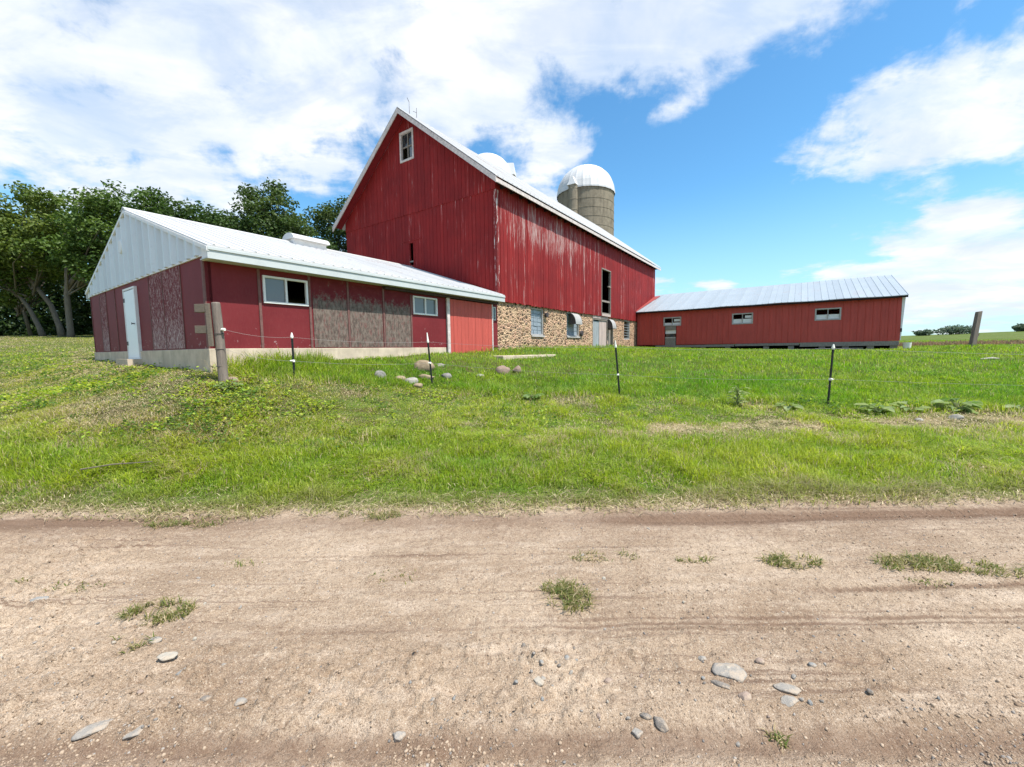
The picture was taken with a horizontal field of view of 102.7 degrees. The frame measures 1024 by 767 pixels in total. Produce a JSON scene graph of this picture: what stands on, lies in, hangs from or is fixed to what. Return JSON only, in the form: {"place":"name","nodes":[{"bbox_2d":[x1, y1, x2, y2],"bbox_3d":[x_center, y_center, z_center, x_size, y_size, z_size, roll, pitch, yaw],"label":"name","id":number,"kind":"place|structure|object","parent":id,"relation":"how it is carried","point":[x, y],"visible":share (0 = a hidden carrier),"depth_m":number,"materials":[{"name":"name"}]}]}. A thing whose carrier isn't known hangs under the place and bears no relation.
{"place":"outdoors","nodes":[
{"label":"outdoors","id":0,"kind":"place"},
{"bbox_2d":[0,496,1023,766],"bbox_3d":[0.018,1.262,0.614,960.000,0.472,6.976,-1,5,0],"label":"dirt road","id":1,"kind":"structure","parent":0,"point":[378,698],"depth_m":2.16,"materials":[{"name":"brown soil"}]},
{"bbox_2d":[30,596,48,601],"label":"stone","id":2,"kind":"object","parent":1,"relation":"on","point":[40,597],"visible":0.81,"depth_m":2.54,"materials":[{"name":"grey stone"}]},
{"bbox_2d":[71,718,112,740],"bbox_3d":[-1.702,1.403,1.664,0.124,0.020,0.067,-4,6,-34],"label":"stone","id":3,"kind":"object","parent":1,"relation":"on","point":[90,729],"visible":1,"depth_m":1.65,"materials":[{"name":"grey stone"}]},
{"bbox_2d":[122,725,143,739],"bbox_3d":[-1.512,1.401,1.653,0.085,0.020,0.061,-3,5,-29],"label":"stone","id":4,"kind":"object","parent":1,"relation":"on","point":[135,732],"visible":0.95,"depth_m":1.63,"materials":[{"name":"grey stone"}]},
{"bbox_2d":[147,636,162,643],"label":"stone","id":5,"kind":"object","parent":1,"relation":"on","point":[157,639],"visible":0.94,"depth_m":2.15,"materials":[{"name":"grey stone"}]},
{"bbox_2d":[157,651,177,660],"bbox_3d":[-1.698,1.344,2.015,0.089,0.018,0.063,-1,5,-6],"label":"stone","id":6,"kind":"object","parent":1,"relation":"on","point":[165,656],"visible":1,"depth_m":2.01,"materials":[{"name":"grey stone"}]},
{"bbox_2d":[199,695,211,701],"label":"stone","id":7,"kind":"object","parent":1,"relation":"on","point":[205,698],"visible":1,"depth_m":1.80,"materials":[{"name":"grey stone"}]},
{"bbox_2d":[234,697,247,705],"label":"stone","id":8,"kind":"object","parent":1,"relation":"on","point":[241,701],"visible":1,"depth_m":1.77,"materials":[{"name":"grey stone"}]},
{"bbox_2d":[393,731,405,742],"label":"stone","id":9,"kind":"object","parent":1,"relation":"on","point":[398,736],"visible":1,"depth_m":1.62,"materials":[{"name":"grey stone"}]},
{"bbox_2d":[534,676,544,685],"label":"stone","id":10,"kind":"object","parent":1,"relation":"on","point":[539,680],"visible":1,"depth_m":1.84,"materials":[{"name":"grey stone"}]},
{"bbox_2d":[604,678,612,683],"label":"stone","id":11,"kind":"object","parent":1,"relation":"on","point":[607,680],"visible":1,"depth_m":1.86,"materials":[{"name":"grey stone"}]},
{"bbox_2d":[632,727,642,738],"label":"stone","id":12,"kind":"object","parent":1,"relation":"on","point":[637,733],"visible":1,"depth_m":1.61,"materials":[{"name":"grey stone"}]},
{"bbox_2d":[640,712,651,719],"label":"stone","id":13,"kind":"object","parent":1,"relation":"on","point":[645,716],"visible":1,"depth_m":1.67,"materials":[{"name":"grey stone"}]},
{"bbox_2d":[654,716,668,732],"bbox_3d":[0.595,1.367,1.644,0.046,0.039,0.068,-4,6,-34],"label":"stone","id":14,"kind":"object","parent":1,"relation":"on","point":[661,724],"visible":1,"depth_m":1.63,"materials":[{"name":"grey stone"}]},
{"bbox_2d":[698,656,706,661],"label":"stone","id":15,"kind":"object","parent":1,"relation":"on","point":[701,658],"visible":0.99,"depth_m":1.97,"materials":[{"name":"grey stone"}]},
{"bbox_2d":[711,680,729,689],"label":"stone","id":16,"kind":"object","parent":1,"relation":"on","point":[720,684],"visible":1,"depth_m":1.81,"materials":[{"name":"grey stone"}]},
{"bbox_2d":[712,663,747,682],"bbox_3d":[1.007,1.331,1.897,0.149,0.023,0.111,1,5,23],"label":"stone","id":17,"kind":"object","parent":1,"relation":"on","point":[736,672],"visible":1,"depth_m":1.88,"materials":[{"name":"grey stone"}]},
{"bbox_2d":[738,691,751,700],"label":"stone","id":18,"kind":"object","parent":1,"relation":"on","point":[745,695],"visible":1,"depth_m":1.75,"materials":[{"name":"grey stone"}]},
{"bbox_2d":[755,657,764,664],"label":"stone","id":19,"kind":"object","parent":1,"relation":"on","point":[761,661],"visible":1,"depth_m":1.94,"materials":[{"name":"grey stone"}]},
{"bbox_2d":[773,682,800,694],"bbox_3d":[1.209,1.343,1.799,0.111,0.026,0.061,0,5,11],"label":"stone","id":20,"kind":"object","parent":1,"relation":"on","point":[787,688],"visible":1,"depth_m":1.79,"materials":[{"name":"grey stone"}]},
{"bbox_2d":[780,695,798,706],"bbox_3d":[1.177,1.350,1.742,0.083,0.032,0.047,-3,5,-25],"label":"stone","id":21,"kind":"object","parent":1,"relation":"on","point":[789,701],"visible":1,"depth_m":1.73,"materials":[{"name":"grey stone"}]},
{"bbox_2d":[808,662,816,667],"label":"stone","id":22,"kind":"object","parent":1,"relation":"on","point":[812,664],"visible":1,"depth_m":1.91,"materials":[{"name":"grey stone"}]},
{"bbox_2d":[0,331,1023,522],"bbox_3d":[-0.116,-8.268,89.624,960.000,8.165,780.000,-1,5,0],"label":"ground","id":23,"kind":"structure","parent":0,"point":[1001,335],"depth_m":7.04,"materials":[{"name":"green plant"}]},
{"bbox_2d":[0,210,104,335],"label":"broadleaf tree","id":24,"kind":"object","parent":23,"relation":"on","point":[20,309],"visible":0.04,"depth_m":35.62,"materials":[{"name":"green plant"}]},
{"bbox_2d":[0,180,112,335],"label":"broadleaf tree","id":25,"kind":"object","parent":23,"relation":"on","point":[20,261],"visible":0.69,"depth_m":28.50,"materials":[{"name":"green plant"}]},
{"bbox_2d":[30,179,164,336],"bbox_3d":[-28.147,-8.492,28.679,9.540,10.727,6.414,-2,5,-15],"label":"broadleaf tree","id":26,"kind":"object","parent":23,"relation":"on","point":[89,250],"visible":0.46,"depth_m":27.40,"materials":[{"name":"green plant"}]},
{"bbox_2d":[80,461,152,469],"bbox_3d":[-4.526,0.936,4.693,0.659,0.048,0.025,-2,5,-19],"label":"stick","id":27,"kind":"object","parent":23,"relation":"on","point":[111,464],"visible":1,"depth_m":4.66,"materials":[{"name":"beige wood"}]},
{"bbox_2d":[0,251,346,335],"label":"woodland","id":28,"kind":"object","parent":23,"relation":"on","point":[81,314],"visible":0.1,"depth_m":40.37,"materials":[{"name":"green plant"}]},
{"bbox_2d":[113,186,253,233],"bbox_3d":[-23.474,-8.853,30.590,10.914,10.874,7.102,-1,5,0],"label":"broadleaf tree","id":29,"kind":"object","parent":23,"relation":"on","point":[167,209],"visible":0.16,"depth_m":28.66,"materials":[{"name":"green plant"}]},
{"bbox_2d":[194,302,228,383],"bbox_3d":[-5.221,-0.559,7.149,0.494,1.701,0.212,-1,5,0],"label":"corner post","id":30,"kind":"object","parent":23,"relation":"on","point":[221,357],"visible":0.98,"depth_m":7.08,"materials":[{"name":"grey wood"}]},
{"bbox_2d":[212,379,243,388],"bbox_3d":[-4.836,0.012,7.032,0.462,0.176,0.469,0,5,4],"label":"weed plant","id":31,"kind":"object","parent":23,"relation":"on","point":[229,385],"visible":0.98,"depth_m":6.99,"materials":[{"name":"green plant"}]},
{"bbox_2d":[199,177,337,250],"bbox_3d":[-20.320,-9.796,32.696,11.558,12.371,7.464,-1,5,0],"label":"broadleaf tree","id":32,"kind":"object","parent":23,"relation":"on","point":[264,219],"visible":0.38,"depth_m":31.07,"materials":[{"name":"green plant"}]},
{"bbox_2d":[290,333,294,377],"bbox_3d":[-4.245,-0.408,7.923,0.086,1.153,0.189,-3,5,-26],"label":"fence stake","id":33,"kind":"object","parent":23,"relation":"on","point":[292,347],"visible":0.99,"depth_m":7.93,"materials":[{"name":"black metal"}]},
{"bbox_2d":[85,207,504,372],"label":"milking shed","id":34,"kind":"structure","parent":23,"relation":"on","point":[155,278],"depth_m":9.80,"materials":[{"name":"wood"}]},
{"bbox_2d":[123,289,138,356],"bbox_3d":[-9.646,-1.489,10.390,0.890,1.710,0.155,2,6,35],"label":"door","id":35,"kind":"structure","parent":34,"relation":"in","point":[132,343],"depth_m":10.36,"materials":[{"name":"white paint"}]},
{"bbox_2d":[262,275,308,306],"bbox_3d":[-4.895,-1.993,8.868,0.065,0.570,0.950,2,6,35],"label":"window","id":36,"kind":"structure","parent":34,"relation":"in","point":[275,291],"depth_m":8.74,"materials":[{"name":"white glass"}]},
{"bbox_2d":[412,296,437,315],"bbox_3d":[-2.583,-2.298,12.172,0.069,0.530,0.960,2,6,35],"label":"window","id":37,"kind":"structure","parent":34,"relation":"in","point":[421,305],"depth_m":12.15,"materials":[{"name":"white glass"}]},
{"bbox_2d":[446,298,493,352],"bbox_3d":[-1.369,-1.887,13.861,0.051,1.800,2.360,2,6,35],"label":"sliding door","id":38,"kind":"structure","parent":34,"relation":"in","point":[467,322],"depth_m":13.72,"materials":[{"name":"red metal"}]},
{"bbox_2d":[493,307,495,319],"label":"narrow window","id":39,"kind":"structure","parent":34,"relation":"in","point":[494,308],"depth_m":14.95,"materials":[{"name":"grey glass"}]},
{"bbox_2d":[303,195,348,252],"bbox_3d":[-14.711,-10.880,39.376,10.336,13.202,7.421,-1,5,0],"label":"broadleaf tree","id":40,"kind":"object","parent":23,"relation":"on","point":[326,215],"visible":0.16,"depth_m":37.35,"materials":[{"name":"green plant"}]},
{"bbox_2d":[375,370,385,377],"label":"stone","id":41,"kind":"object","parent":23,"relation":"on","point":[379,373],"visible":0.58,"depth_m":9.34,"materials":[{"name":"grey stone"}]},
{"bbox_2d":[405,377,418,383],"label":"stone","id":42,"kind":"object","parent":23,"relation":"on","point":[412,379],"visible":0.65,"depth_m":9.46,"materials":[{"name":"grey stone"}]},
{"bbox_2d":[413,383,422,387],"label":"stone","id":43,"kind":"object","parent":23,"relation":"on","point":[419,385],"visible":0.84,"depth_m":9.20,"materials":[{"name":"stone"}]},
{"bbox_2d":[414,360,434,371],"bbox_3d":[-2.315,-0.434,10.769,0.575,0.374,0.368,-1,5,-6],"label":"stone","id":44,"kind":"object","parent":23,"relation":"on","point":[424,366],"visible":0.71,"depth_m":10.62,"materials":[{"name":"beige stone"}]},
{"bbox_2d":[420,374,433,379],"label":"stone","id":45,"kind":"object","parent":23,"relation":"on","point":[425,376],"visible":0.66,"depth_m":9.99,"materials":[{"name":"stone"}]},
{"bbox_2d":[427,333,432,383],"bbox_3d":[-1.943,-0.451,9.633,0.100,1.490,0.196,-5,7,-43],"label":"fence stake","id":46,"kind":"object","parent":23,"relation":"on","point":[429,362],"visible":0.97,"depth_m":9.64,"materials":[{"name":"black metal"}]},
{"bbox_2d":[224,349,989,384],"bbox_3d":[4.025,-0.368,8.180,18.031,0.887,2.590,-1,5,2],"label":"fence wire","id":47,"kind":"object","parent":46,"relation":"attached to","point":[615,374],"visible":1,"depth_m":8.41,"materials":[{"name":"silver metal"}]},
{"bbox_2d":[227,330,1023,354],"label":"fence wire","id":48,"kind":"object","parent":46,"relation":"attached to","point":[625,347],"visible":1,"depth_m":8.05,"materials":[{"name":"silver metal"}]},
{"bbox_2d":[441,373,451,378],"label":"stone","id":49,"kind":"object","parent":23,"relation":"on","point":[446,375],"visible":0.74,"depth_m":10.34,"materials":[{"name":"grey stone"}]},
{"bbox_2d":[332,98,660,349],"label":"gable barn","id":50,"kind":"structure","parent":23,"relation":"on","point":[423,196],"depth_m":17.36,"materials":[{"name":"red wood"}]},
{"bbox_2d":[399,127,413,163],"bbox_3d":[-4.367,-9.908,17.089,0.840,1.220,0.130,2,6,35],"label":"attic window","id":51,"kind":"structure","parent":50,"relation":"in","point":[408,141],"depth_m":17.10,"materials":[{"name":"grey wood"}]},
{"bbox_2d":[531,308,544,336],"bbox_3d":[1.033,-2.599,17.517,0.250,1.210,1.050,2,6,35],"label":"stone window","id":52,"kind":"structure","parent":50,"relation":"in","point":[536,314],"depth_m":17.61,"materials":[{"name":"grey glass"}]},
{"bbox_2d":[567,312,579,337],"bbox_3d":[2.963,-2.878,20.271,0.250,1.220,1.400,2,6,35],"label":"stone window","id":53,"kind":"structure","parent":50,"relation":"in","point":[572,329],"depth_m":20.37,"materials":[{"name":"grey glass"}]},
{"bbox_2d":[593,321,598,346],"bbox_3d":[4.598,-2.594,22.636,0.053,1.720,0.898,2,6,35],"label":"basement door","id":54,"kind":"structure","parent":50,"relation":"in","point":[595,323],"depth_m":22.65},
{"bbox_2d":[598,320,605,345],"bbox_3d":[5.161,-2.693,23.425,0.069,1.770,1.010,2,6,35],"label":"basement door","id":55,"kind":"structure","parent":50,"relation":"in","point":[602,324],"depth_m":23.36,"materials":[{"name":"white wood"}]},
{"bbox_2d":[608,330,609,345],"bbox_3d":[5.719,-2.547,24.419,0.060,1.300,0.648,2,6,35],"label":"basement door","id":56,"kind":"structure","parent":50,"relation":"in","point":[608,330],"depth_m":24.44,"materials":[{"name":"grey wood"}]},
{"bbox_2d":[624,320,629,339],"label":"stone window","id":57,"kind":"structure","parent":50,"relation":"in","point":[628,322],"depth_m":26.99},
{"bbox_2d":[479,153,516,176],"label":"silo","id":58,"kind":"object","parent":23,"relation":"on","point":[498,161],"visible":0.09,"depth_m":40.62,"materials":[{"name":"white metal"}]},
{"bbox_2d":[495,365,509,374],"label":"stone","id":59,"kind":"object","parent":23,"relation":"on","point":[503,367],"visible":0.65,"depth_m":11.21,"materials":[{"name":"stone"}]},
{"bbox_2d":[0,344,1023,452],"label":"ground weeds","id":60,"kind":"object","parent":23,"relation":"on","point":[76,384],"visible":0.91,"depth_m":7.29,"materials":[{"name":"green plant"}]},
{"bbox_2d":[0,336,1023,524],"bbox_3d":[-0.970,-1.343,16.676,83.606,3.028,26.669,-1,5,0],"label":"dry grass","id":61,"kind":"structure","parent":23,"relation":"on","point":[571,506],"depth_m":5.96,"materials":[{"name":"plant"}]},
{"bbox_2d":[512,365,520,372],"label":"stone","id":62,"kind":"object","parent":23,"relation":"on","point":[518,367],"visible":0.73,"depth_m":11.41,"materials":[{"name":"brown stone"}]},
{"bbox_2d":[494,354,555,359],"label":"concrete slab","id":63,"kind":"structure","parent":23,"relation":"on","point":[518,356],"depth_m":13.60,"materials":[{"name":"beige concrete"}]},
{"bbox_2d":[522,391,543,399],"bbox_3d":[0.467,0.258,8.781,0.504,0.193,0.476,-3,5,-23],"label":"weed plant","id":64,"kind":"object","parent":23,"relation":"on","point":[533,396],"visible":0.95,"depth_m":8.74,"materials":[{"name":"green plant"}]},
{"bbox_2d":[557,164,614,235],"bbox_3d":[6.857,-11.698,38.122,5.313,16.347,5.420,-1,5,0],"label":"silo","id":65,"kind":"object","parent":23,"relation":"on","point":[586,191],"visible":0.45,"depth_m":35.45,"materials":[{"name":"grey concrete"}]},
{"bbox_2d":[614,340,619,394],"bbox_3d":[2.395,-0.224,9.233,0.169,1.500,0.102,-1,5,0],"label":"fence stake","id":66,"kind":"object","parent":23,"relation":"on","point":[615,346],"visible":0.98,"depth_m":9.24,"materials":[{"name":"black metal"}]},
{"bbox_2d":[727,385,750,405],"bbox_3d":[4.487,0.245,8.100,0.420,0.443,0.434,2,5,30],"label":"weed plant","id":67,"kind":"object","parent":23,"relation":"on","point":[739,392],"visible":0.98,"depth_m":8.09,"materials":[{"name":"green plant"}]},
{"bbox_2d":[636,275,907,349],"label":"poultry shed","id":68,"kind":"structure","parent":23,"relation":"on","point":[864,313],"depth_m":23.76,"materials":[{"name":"red metal"}]},
{"bbox_2d":[665,326,675,347],"bbox_3d":[10.392,-3.047,26.832,0.660,1.410,0.100,2,6,35],"label":"door","id":69,"kind":"structure","parent":68,"relation":"in","point":[670,339],"depth_m":26.80,"materials":[{"name":"grey wood"}]},
{"bbox_2d":[663,317,680,325],"bbox_3d":[10.447,-4.038,26.671,1.100,0.570,0.090,2,6,35],"label":"window","id":70,"kind":"structure","parent":68,"relation":"in","point":[678,323],"depth_m":26.62,"materials":[{"name":"grey glass"}]},
{"bbox_2d":[732,313,752,324],"bbox_3d":[13.728,-3.866,24.390,1.100,0.650,0.090,2,6,35],"label":"window","id":71,"kind":"structure","parent":68,"relation":"in","point":[734,321],"depth_m":24.35,"materials":[{"name":"grey glass"}]},
{"bbox_2d":[815,307,841,320],"bbox_3d":[17.039,-3.742,22.083,1.130,0.650,0.090,2,6,35],"label":"window","id":72,"kind":"structure","parent":68,"relation":"in","point":[829,316],"depth_m":22.07,"materials":[{"name":"grey glass"}]},
{"bbox_2d":[773,402,802,411],"bbox_3d":[5.215,0.424,7.784,0.508,0.166,0.517,2,6,31],"label":"weed plant","id":73,"kind":"object","parent":23,"relation":"on","point":[788,407],"visible":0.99,"depth_m":7.70,"materials":[{"name":"green plant"}]},
{"bbox_2d":[827,344,834,403],"bbox_3d":[6.134,-0.028,7.869,0.108,1.450,0.102,-1,5,0],"label":"fence stake","id":74,"kind":"object","parent":23,"relation":"on","point":[830,374],"visible":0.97,"depth_m":7.87,"materials":[{"name":"black metal"}]},
{"bbox_2d":[854,403,895,411],"bbox_3d":[6.610,0.442,7.404,0.546,0.188,0.573,-3,5,-29],"label":"weed plant","id":75,"kind":"object","parent":23,"relation":"on","point":[876,409],"visible":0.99,"depth_m":7.40,"materials":[{"name":"green plant"}]},
{"bbox_2d":[902,342,911,348],"bbox_3d":[19.476,-1.846,20.189,0.350,0.360,0.345,-1,5,0],"label":"bucket","id":76,"kind":"object","parent":23,"relation":"on","point":[906,345],"visible":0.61,"depth_m":20.07,"materials":[{"name":"white plastic"}]},
{"bbox_2d":[890,401,930,410],"bbox_3d":[7.182,0.427,7.375,0.458,0.179,0.549,-1,5,1],"label":"weed plant","id":77,"kind":"object","parent":23,"relation":"on","point":[903,406],"visible":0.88,"depth_m":7.37,"materials":[{"name":"green plant"}]},
{"bbox_2d":[911,329,933,335],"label":"field bush","id":78,"kind":"object","parent":23,"relation":"on","point":[926,332],"visible":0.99,"depth_m":150.15,"materials":[{"name":"green plant"}]},
{"bbox_2d":[933,324,971,334],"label":"field bush","id":79,"kind":"object","parent":23,"relation":"on","point":[955,329],"visible":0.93,"depth_m":149.05,"materials":[{"name":"green plant"}]},
{"bbox_2d":[948,414,964,420],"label":"stone","id":80,"kind":"object","parent":23,"relation":"on","point":[957,416],"visible":0.71,"depth_m":6.80,"materials":[{"name":"grey stone"}]},
{"bbox_2d":[931,397,982,413],"bbox_3d":[7.980,0.389,7.338,0.772,0.269,0.672,2,6,32],"label":"weed plant","id":81,"kind":"object","parent":23,"relation":"on","point":[968,405],"visible":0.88,"depth_m":7.29,"materials":[{"name":"green plant"}]},
{"bbox_2d":[968,311,982,345],"bbox_3d":[20.117,-2.177,17.804,0.425,1.925,0.160,-1,5,0],"label":"leaning post","id":82,"kind":"object","parent":23,"relation":"on","point":[974,335],"visible":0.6,"depth_m":17.74,"materials":[{"name":"grey wood"}]},
{"bbox_2d":[1003,404,1023,409],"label":"weed plant","id":83,"kind":"object","parent":23,"relation":"on","point":[1007,405],"visible":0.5,"depth_m":7.30,"materials":[{"name":"green plant"}]},
{"bbox_2d":[1011,323,1023,331],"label":"field bush","id":84,"kind":"object","parent":23,"relation":"on","point":[1018,327],"visible":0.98,"depth_m":146.69,"materials":[{"name":"green plant"}]},
{"bbox_2d":[0,0,1023,335],"label":"sky","id":85,"kind":"structure","parent":0,"point":[740,143],"materials":[{"name":"blue"}]},
{"bbox_2d":[15,507,1023,750],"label":"road grass","id":86,"kind":"structure","parent":0,"point":[937,564],"depth_m":2.70,"materials":[{"name":"green plant"}]}
]}

